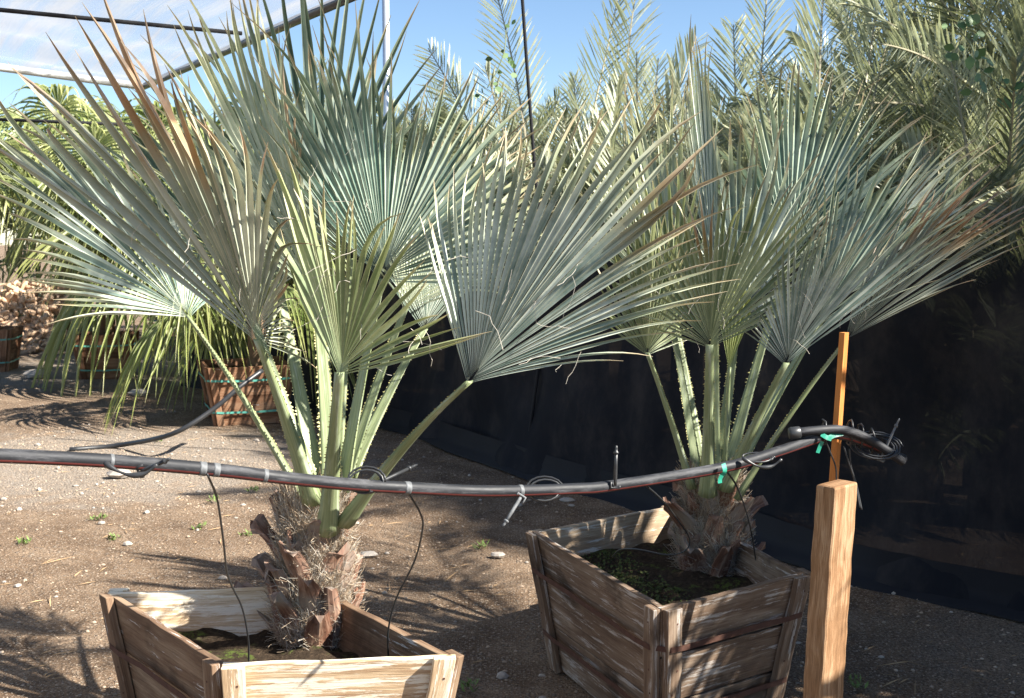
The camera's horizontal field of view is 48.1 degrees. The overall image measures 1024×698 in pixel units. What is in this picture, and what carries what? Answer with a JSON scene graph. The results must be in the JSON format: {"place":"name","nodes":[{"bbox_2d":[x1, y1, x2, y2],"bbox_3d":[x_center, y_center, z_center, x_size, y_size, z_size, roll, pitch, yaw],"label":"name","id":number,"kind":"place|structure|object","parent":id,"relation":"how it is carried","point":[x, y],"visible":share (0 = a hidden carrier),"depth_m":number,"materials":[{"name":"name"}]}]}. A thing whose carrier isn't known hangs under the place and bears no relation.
{"place":"outdoors","nodes":[
{"label":"outdoors","id":0,"kind":"place"},
{"bbox_2d":[0,118,117,125],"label":"cable","id":1,"kind":"object","parent":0,"point":[52,121],"visible":0.47,"depth_m":12.30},
{"bbox_2d":[0,434,906,496],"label":"irrigation pipe","id":2,"kind":"object","parent":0,"point":[61,458],"visible":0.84,"depth_m":2.64,"materials":[{"name":"grey plastic"}]},
{"bbox_2d":[103,461,158,477],"bbox_3d":[-0.763,0.241,2.294,0.110,0.035,0.015,0,6,0],"label":"tube","id":3,"kind":"object","parent":2,"relation":"attached to","point":[108,465],"visible":1,"depth_m":2.29,"materials":[{"name":"black plastic"}]},
{"bbox_2d":[135,458,170,477],"bbox_3d":[-0.728,0.241,2.328,0.082,0.047,0.014,2,6,17],"label":"drip emitter","id":4,"kind":"object","parent":2,"relation":"attached to","point":[163,461],"visible":0.81,"depth_m":2.33,"materials":[{"name":"black plastic"}]},
{"bbox_2d":[206,473,249,661],"bbox_3d":[-0.686,0.563,2.780,0.021,0.664,0.628,-1,6,-6],"label":"drip tube","id":5,"kind":"object","parent":2,"relation":"hanging from","point":[221,526],"visible":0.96,"depth_m":2.76,"materials":[{"name":"black plastic"}]},
{"bbox_2d":[347,466,386,493],"bbox_3d":[-0.336,0.303,2.644,0.094,0.061,0.050,0,6,0],"label":"coiled tube","id":6,"kind":"object","parent":2,"relation":"attached to","point":[381,478],"visible":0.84,"depth_m":2.65,"materials":[{"name":"grey plastic"}]},
{"bbox_2d":[369,464,417,492],"bbox_3d":[-0.278,0.301,2.680,0.014,0.042,0.164,5,7,39],"label":"drip emitter","id":7,"kind":"object","parent":2,"relation":"attached to","point":[408,468],"visible":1,"depth_m":2.69,"materials":[{"name":"grey plastic"}]},
{"bbox_2d":[387,495,423,656],"bbox_3d":[-0.269,0.596,2.946,0.064,0.587,0.485,-1,6,-13],"label":"drip tube","id":8,"kind":"object","parent":2,"relation":"hanging from","point":[420,540],"visible":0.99,"depth_m":3.00,"materials":[{"name":"black plastic"}]},
{"bbox_2d":[502,492,526,526],"bbox_3d":[0.004,0.384,2.757,0.074,0.075,0.018,-5,8,-41],"label":"drip emitter","id":9,"kind":"object","parent":2,"relation":"attached to","point":[514,507],"visible":1,"depth_m":2.75,"materials":[{"name":"grey plastic"}]},
{"bbox_2d":[527,476,562,501],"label":"coiled tube","id":10,"kind":"object","parent":2,"relation":"attached to","point":[546,500],"visible":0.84,"depth_m":2.85,"materials":[{"name":"grey plastic"}]},
{"bbox_2d":[610,445,619,488],"bbox_3d":[0.261,0.298,2.894,0.027,0.112,0.014,0,6,0],"label":"drip emitter","id":11,"kind":"object","parent":2,"relation":"attached to","point":[616,452],"visible":1,"depth_m":2.89,"materials":[{"name":"black plastic"}]},
{"bbox_2d":[612,486,690,557],"bbox_3d":[0.465,0.540,3.497,0.252,0.497,1.053,0,6,0],"label":"drip tube","id":12,"kind":"object","parent":2,"relation":"hanging from","point":[657,495],"visible":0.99,"depth_m":3.79,"materials":[{"name":"black plastic"}]},
{"bbox_2d":[718,463,726,483],"bbox_3d":[0.553,0.327,3.015,0.022,0.054,0.011,-3,6,-27],"label":"green tie","id":13,"kind":"object","parent":2,"relation":"attached to","point":[723,473],"visible":1,"depth_m":3.02,"materials":[{"name":"green plastic"}]},
{"bbox_2d":[727,472,755,559],"bbox_3d":[0.704,0.517,3.467,0.020,0.483,0.844,2,6,18],"label":"drip tube","id":14,"kind":"object","parent":2,"relation":"hanging from","point":[730,476],"visible":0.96,"depth_m":3.43,"materials":[{"name":"black plastic"}]},
{"bbox_2d":[742,452,775,462],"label":"coiled tube","id":15,"kind":"object","parent":2,"relation":"attached to","point":[770,459],"visible":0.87,"depth_m":3.09,"materials":[{"name":"black plastic"}]},
{"bbox_2d":[742,457,782,469],"bbox_3d":[0.664,0.303,3.044,0.110,0.035,0.015,0,6,0],"label":"tube tie","id":16,"kind":"object","parent":2,"relation":"attached to","point":[748,461],"visible":1,"depth_m":3.04,"materials":[{"name":"black plastic"}]},
{"bbox_2d":[816,434,843,452],"bbox_3d":[0.876,0.256,3.149,0.090,0.059,0.018,-3,6,-23],"label":"green tie","id":17,"kind":"object","parent":2,"relation":"attached to","point":[828,437],"visible":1,"depth_m":3.14,"materials":[{"name":"green plastic"}]},
{"bbox_2d":[825,440,836,479],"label":"drip tube","id":18,"kind":"object","parent":2,"relation":"hanging from","point":[832,459],"visible":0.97,"depth_m":3.19,"materials":[{"name":"black plastic"}]},
{"bbox_2d":[788,419,906,465],"bbox_3d":[0.927,0.261,3.210,0.376,0.146,0.088,-2,6,-20],"label":"pipe offcut","id":19,"kind":"object","parent":2,"relation":"attached to","point":[797,432],"visible":0.95,"depth_m":3.17,"materials":[{"name":"black plastic"}]},
{"bbox_2d":[876,418,899,462],"bbox_3d":[1.060,0.258,3.236,0.063,0.131,0.014,2,6,22],"label":"drip emitter","id":20,"kind":"object","parent":19,"relation":"attached to","point":[892,433],"visible":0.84,"depth_m":3.23,"materials":[{"name":"grey plastic"}]},
{"bbox_2d":[843,446,860,507],"bbox_3d":[0.952,0.357,3.215,0.053,0.174,0.021,1,6,12],"label":"drip tube","id":21,"kind":"object","parent":2,"relation":"hanging from","point":[852,474],"visible":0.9,"depth_m":3.21,"materials":[{"name":"black plastic"}]},
{"bbox_2d":[849,449,862,509],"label":"drip tube","id":22,"kind":"object","parent":2,"relation":"hanging from","point":[854,477],"visible":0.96,"depth_m":3.23,"materials":[{"name":"black plastic"}]},
{"bbox_2d":[850,431,903,459],"bbox_3d":[1.033,0.274,3.245,0.150,0.071,0.097,0,6,0],"label":"coiled tube","id":23,"kind":"object","parent":2,"relation":"attached to","point":[883,437],"visible":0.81,"depth_m":3.23,"materials":[{"name":"black plastic"}]},
{"bbox_2d":[0,0,1011,244],"label":"sky","id":24,"kind":"structure","parent":0,"point":[561,24],"materials":[{"name":"blue"}]},
{"bbox_2d":[0,244,1023,697],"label":"ground","id":25,"kind":"structure","parent":0,"point":[24,412],"depth_m":5.68,"materials":[{"name":"soil"}]},
{"bbox_2d":[0,325,23,371],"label":"planter box","id":26,"kind":"object","parent":25,"relation":"on","point":[10,341],"visible":1,"depth_m":13.30,"materials":[{"name":"red wood"}]},
{"bbox_2d":[0,117,75,258],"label":"green fan palm","id":27,"kind":"object","parent":26,"relation":"in","point":[8,161],"visible":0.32,"depth_m":13.12,"materials":[{"name":"green plant"}]},
{"bbox_2d":[0,83,154,341],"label":"green fan palm","id":28,"kind":"object","parent":26,"relation":"in","point":[75,106],"visible":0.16,"depth_m":16.29,"materials":[{"name":"green plant"}]},
{"bbox_2d":[16,535,31,544],"bbox_3d":[-2.534,0.987,5.932,0.100,0.034,0.094,0,6,0],"label":"weed","id":29,"kind":"object","parent":25,"relation":"on","point":[23,542],"visible":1,"depth_m":5.94,"materials":[{"name":"green plant"}]},
{"bbox_2d":[23,369,47,378],"bbox_3d":[-5.262,0.274,12.701,0.246,0.109,0.211,3,7,29],"label":"stone","id":30,"kind":"object","parent":25,"relation":"on","point":[29,374],"visible":0.59,"depth_m":12.63,"materials":[{"name":"grey stone"}]},
{"bbox_2d":[0,279,73,353],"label":"debris pile","id":31,"kind":"object","parent":25,"relation":"on","point":[37,331],"visible":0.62,"depth_m":15.59,"materials":[{"name":"beige wood"}]},
{"bbox_2d":[87,512,108,520],"bbox_3d":[-2.327,0.937,6.439,0.083,0.034,0.117,1,6,9],"label":"weed","id":32,"kind":"object","parent":25,"relation":"on","point":[103,515],"visible":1,"depth_m":6.45,"materials":[{"name":"green plant"}]},
{"bbox_2d":[73,330,139,379],"bbox_3d":[-4.514,0.068,12.776,0.655,0.505,0.655,-1,6,-12],"label":"planter box","id":33,"kind":"object","parent":25,"relation":"on","point":[110,369],"visible":0.52,"depth_m":12.51,"materials":[{"name":"red wood"}]},
{"bbox_2d":[0,121,178,357],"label":"green fan palm","id":34,"kind":"object","parent":33,"relation":"in","point":[106,139],"visible":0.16,"depth_m":12.23,"materials":[{"name":"green plant"}]},
{"bbox_2d":[8,115,261,407],"bbox_3d":[-3.334,-0.693,12.134,3.792,3.510,3.350,0,6,0],"label":"green fan palm","id":35,"kind":"object","parent":33,"relation":"in","point":[56,337],"visible":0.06,"depth_m":11.54,"materials":[{"name":"green plant"}]},
{"bbox_2d":[107,533,119,540],"bbox_3d":[-2.090,0.979,6.009,0.092,0.035,0.100,3,7,29],"label":"weed","id":36,"kind":"object","parent":25,"relation":"on","point":[111,537],"visible":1,"depth_m":6.01,"materials":[{"name":"green plant"}]},
{"bbox_2d":[106,469,131,477],"bbox_3d":[-2.585,0.817,7.539,0.140,0.063,0.140,-5,7,-39],"label":"stone","id":37,"kind":"object","parent":25,"relation":"on","point":[112,474],"visible":0.64,"depth_m":7.50,"materials":[{"name":"beige stone"}]},
{"bbox_2d":[45,98,201,335],"bbox_3d":[-5.117,-1.913,16.966,3.574,3.609,3.448,0,6,0],"label":"green fan palm","id":38,"kind":"object","parent":25,"relation":"on","point":[126,118],"visible":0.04,"depth_m":16.58,"materials":[{"name":"green plant"}]},
{"bbox_2d":[128,389,148,395],"bbox_3d":[-3.689,0.430,11.324,0.203,0.076,0.149,0,6,0],"label":"stone","id":39,"kind":"object","parent":25,"relation":"on","point":[133,392],"visible":0.72,"depth_m":11.28,"materials":[{"name":"grey stone"}]},
{"bbox_2d":[69,369,263,451],"bbox_3d":[-2.549,0.463,8.357,1.418,0.605,0.390,0,6,0],"label":"rubber hose","id":40,"kind":"object","parent":25,"relation":"on","point":[226,398],"visible":0.95,"depth_m":8.34,"materials":[{"name":"black rubber"}]},
{"bbox_2d":[191,521,206,529],"bbox_3d":[-1.704,0.960,6.235,0.090,0.028,0.125,-2,6,-17],"label":"weed","id":41,"kind":"object","parent":25,"relation":"on","point":[199,525],"visible":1,"depth_m":6.23,"materials":[{"name":"green plant"}]},
{"bbox_2d":[143,90,279,297],"bbox_3d":[-3.322,-1.544,14.582,3.237,3.353,3.665,0,6,0],"label":"green fan palm","id":42,"kind":"object","parent":25,"relation":"on","point":[189,124],"visible":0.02,"depth_m":14.18,"materials":[{"name":"green plant"}]},
{"bbox_2d":[0,120,467,346],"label":"palm thicket","id":43,"kind":"object","parent":25,"relation":"on","point":[20,260],"visible":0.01,"depth_m":16.89,"materials":[{"name":"green plant"}]},
{"bbox_2d":[197,356,292,426],"bbox_3d":[-2.295,0.358,9.893,0.755,0.505,0.755,-2,6,-20],"label":"planter box","id":44,"kind":"object","parent":25,"relation":"on","point":[217,387],"visible":0.68,"depth_m":9.60,"materials":[{"name":"red wood"}]},
{"bbox_2d":[104,226,357,435],"bbox_3d":[-2.277,-0.209,9.912,2.343,2.091,2.377,0,6,0],"label":"green fan palm","id":45,"kind":"object","parent":44,"relation":"in","point":[154,333],"visible":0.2,"depth_m":9.42,"materials":[{"name":"green plant"}]},
{"bbox_2d":[246,485,259,491],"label":"weed","id":46,"kind":"object","parent":25,"relation":"on","point":[252,488],"visible":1,"depth_m":7.15,"materials":[{"name":"green plant"}]},
{"bbox_2d":[99,586,463,697],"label":"planter box","id":47,"kind":"object","parent":25,"relation":"on","point":[181,644],"visible":0.9,"depth_m":3.28,"materials":[{"name":"brown wood"}]},
{"bbox_2d":[0,0,758,651],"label":"blue fan palm","id":48,"kind":"object","parent":47,"relation":"in","point":[284,186],"visible":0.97,"depth_m":3.30,"materials":[{"name":"green plant"}]},
{"bbox_2d":[231,55,391,148],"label":"date palm","id":49,"kind":"object","parent":25,"relation":"on","point":[303,94],"visible":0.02,"depth_m":14.18,"materials":[{"name":"green plant"}]},
{"bbox_2d":[360,551,377,557],"bbox_3d":[-0.710,1.018,5.688,0.096,0.034,0.060,0,6,0],"label":"stone","id":50,"kind":"object","parent":25,"relation":"on","point":[370,554],"visible":0.94,"depth_m":5.67,"materials":[{"name":"white stone"}]},
{"bbox_2d":[382,0,390,159],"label":"pole","id":51,"kind":"object","parent":25,"relation":"on","point":[385,19],"depth_m":10.35,"materials":[{"name":"white metal"}]},
{"bbox_2d":[333,77,491,220],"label":"date palm","id":52,"kind":"object","parent":25,"relation":"on","point":[415,109],"visible":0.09,"depth_m":11.98,"materials":[{"name":"green plant"}]},
{"bbox_2d":[332,72,557,221],"bbox_3d":[-0.659,-1.397,12.727,3.210,3.429,3.505,2,6,21],"label":"date palm","id":53,"kind":"object","parent":25,"relation":"on","point":[453,119],"visible":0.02,"depth_m":12.75,"materials":[{"name":"green plant"}]},
{"bbox_2d":[459,677,478,691],"bbox_3d":[-0.157,1.177,4.040,0.089,0.036,0.128,0,6,0],"label":"weed","id":54,"kind":"object","parent":25,"relation":"on","point":[467,684],"visible":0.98,"depth_m":4.05,"materials":[{"name":"green plant"}]},
{"bbox_2d":[472,539,489,548],"bbox_3d":[-0.148,0.994,5.860,0.088,0.035,0.140,2,6,18],"label":"weed","id":55,"kind":"object","parent":25,"relation":"on","point":[479,545],"visible":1,"depth_m":5.85,"materials":[{"name":"green plant"}]},
{"bbox_2d":[396,86,570,234],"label":"date palm","id":56,"kind":"object","parent":25,"relation":"on","point":[406,135],"visible":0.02,"depth_m":10.50,"materials":[{"name":"green plant"}]},
{"bbox_2d":[491,552,504,557],"bbox_3d":[-0.070,1.020,5.688,0.073,0.029,0.054,0,6,0],"label":"stone","id":57,"kind":"object","parent":25,"relation":"on","point":[497,554],"visible":1,"depth_m":5.67,"materials":[{"name":"white stone"}]},
{"bbox_2d":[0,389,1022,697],"bbox_3d":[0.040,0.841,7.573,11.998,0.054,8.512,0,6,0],"label":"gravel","id":58,"kind":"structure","parent":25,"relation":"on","point":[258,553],"depth_m":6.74,"materials":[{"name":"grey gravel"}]},
{"bbox_2d":[0,421,1022,697],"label":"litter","id":59,"kind":"object","parent":25,"relation":"on","point":[404,607],"visible":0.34,"depth_m":5.21,"materials":[{"name":"beige plant"}]},
{"bbox_2d":[412,0,638,226],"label":"date palm","id":60,"kind":"object","parent":25,"relation":"on","point":[498,112],"visible":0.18,"depth_m":10.02,"materials":[{"name":"green plant"}]},
{"bbox_2d":[559,497,574,501],"bbox_3d":[0.331,0.902,6.847,0.088,0.034,0.070,-3,6,-27],"label":"stone","id":61,"kind":"object","parent":25,"relation":"on","point":[566,499],"visible":1,"depth_m":6.83,"materials":[{"name":"grey stone"}]},
{"bbox_2d":[493,69,676,225],"bbox_3d":[0.550,-0.974,10.073,2.536,3.120,2.671,4,7,36],"label":"date palm","id":62,"kind":"object","parent":25,"relation":"on","point":[567,110],"visible":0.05,"depth_m":10.56,"materials":[{"name":"green plant"}]},
{"bbox_2d":[180,0,1023,621],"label":"shade cloth fence","id":63,"kind":"object","parent":25,"relation":"on","point":[940,510],"visible":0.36,"depth_m":5.46,"materials":[{"name":"black fabric"}]},
{"bbox_2d":[0,0,355,89],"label":"film canopy","id":64,"kind":"object","parent":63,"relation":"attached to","point":[22,22],"visible":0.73,"depth_m":6.44,"materials":[{"name":"plastic"}]},
{"bbox_2d":[527,72,726,183],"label":"date palm","id":65,"kind":"object","parent":25,"relation":"on","point":[571,76],"visible":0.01,"depth_m":12.10,"materials":[{"name":"green plant"}]},
{"bbox_2d":[471,0,806,232],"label":"date palm","id":66,"kind":"object","parent":25,"relation":"on","point":[617,107],"visible":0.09,"depth_m":8.65,"materials":[{"name":"green plant"}]},
{"bbox_2d":[474,19,517,104],"bbox_3d":[-0.119,-2.116,8.421,0.322,0.631,0.217,0,6,0],"label":"climbing vine","id":67,"kind":"object","parent":66,"relation":"attached to","point":[498,89],"visible":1,"depth_m":8.43,"materials":[{"name":"green plant"}]},
{"bbox_2d":[525,506,810,697],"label":"planter box","id":68,"kind":"object","parent":25,"relation":"on","point":[627,623],"visible":0.97,"depth_m":3.76,"materials":[{"name":"brown wood"}]},
{"bbox_2d":[574,20,1023,576],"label":"blue fan palm","id":69,"kind":"object","parent":68,"relation":"in","point":[710,514],"visible":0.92,"depth_m":4.13,"materials":[{"name":"green plant"}]},
{"bbox_2d":[615,60,769,182],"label":"date palm","id":70,"kind":"object","parent":25,"relation":"on","point":[678,108],"visible":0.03,"depth_m":11.42,"materials":[{"name":"green plant"}]},
{"bbox_2d":[597,0,859,232],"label":"date palm","id":71,"kind":"object","parent":25,"relation":"on","point":[742,64],"visible":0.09,"depth_m":8.90,"materials":[{"name":"green plant"}]},
{"bbox_2d":[701,44,888,192],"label":"date palm","id":72,"kind":"object","parent":25,"relation":"on","point":[715,98],"depth_m":10.70,"materials":[{"name":"green plant"}]},
{"bbox_2d":[635,0,1018,225],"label":"date palm","id":73,"kind":"object","parent":25,"relation":"on","point":[1007,173],"visible":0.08,"depth_m":7.81,"materials":[{"name":"green plant"}]},
{"bbox_2d":[803,479,856,697],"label":"wooden post","id":74,"kind":"object","parent":25,"relation":"on","point":[831,557],"visible":1,"depth_m":2.98,"materials":[{"name":"brown wood"}]},
{"bbox_2d":[829,332,848,481],"bbox_3d":[0.908,0.611,3.298,0.081,1.323,0.026,0,6,0],"label":"garden stake","id":75,"kind":"object","parent":25,"relation":"on","point":[840,386],"visible":0.44,"depth_m":3.24,"materials":[{"name":"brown wood"}]},
{"bbox_2d":[677,0,1007,168],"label":"date palm","id":76,"kind":"object","parent":25,"relation":"on","point":[842,15],"visible":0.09,"depth_m":8.93,"materials":[{"name":"green plant"}]},
{"bbox_2d":[700,49,996,218],"bbox_3d":[3.517,-1.223,10.812,3.553,3.467,3.992,3,7,31],"label":"date palm","id":77,"kind":"object","parent":25,"relation":"on","point":[795,80],"depth_m":10.52,"materials":[{"name":"green plant"}]},
{"bbox_2d":[676,0,1023,230],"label":"date palm","id":78,"kind":"object","parent":25,"relation":"on","point":[924,123],"visible":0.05,"depth_m":7.56,"materials":[{"name":"green plant"}]},
{"bbox_2d":[846,672,867,687],"bbox_3d":[1.225,1.174,4.074,0.088,0.036,0.118,5,8,41],"label":"weed","id":79,"kind":"object","parent":25,"relation":"on","point":[857,684],"visible":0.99,"depth_m":4.07,"materials":[{"name":"green plant"}]},
{"bbox_2d":[726,0,1023,154],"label":"date palm","id":80,"kind":"object","parent":25,"relation":"on","point":[886,26],"visible":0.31,"depth_m":7.82,"materials":[{"name":"green plant"}]},
{"bbox_2d":[878,206,964,234],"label":"date palm","id":81,"kind":"object","parent":25,"relation":"on","point":[961,230],"depth_m":6.61,"materials":[{"name":"green plant"}]},
{"bbox_2d":[852,29,1010,228],"bbox_3d":[4.115,-1.199,10.360,3.440,3.510,3.616,2,6,20],"label":"date palm","id":82,"kind":"object","parent":25,"relation":"on","point":[986,57],"depth_m":9.94,"materials":[{"name":"green plant"}]},
{"bbox_2d":[869,0,1023,235],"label":"date palm","id":83,"kind":"object","parent":25,"relation":"on","point":[1008,128],"visible":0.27,"depth_m":6.72,"materials":[{"name":"green plant"}]},
{"bbox_2d":[942,10,1023,108],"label":"climbing vine","id":84,"kind":"object","parent":83,"relation":"attached to","point":[970,60],"visible":0.91,"depth_m":6.07,"materials":[{"name":"green plant"}]},
{"bbox_2d":[915,41,1004,229],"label":"date palm","id":85,"kind":"object","parent":25,"relation":"on","point":[954,91],"visible":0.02,"depth_m":8.27,"materials":[{"name":"green plant"}]}
]}

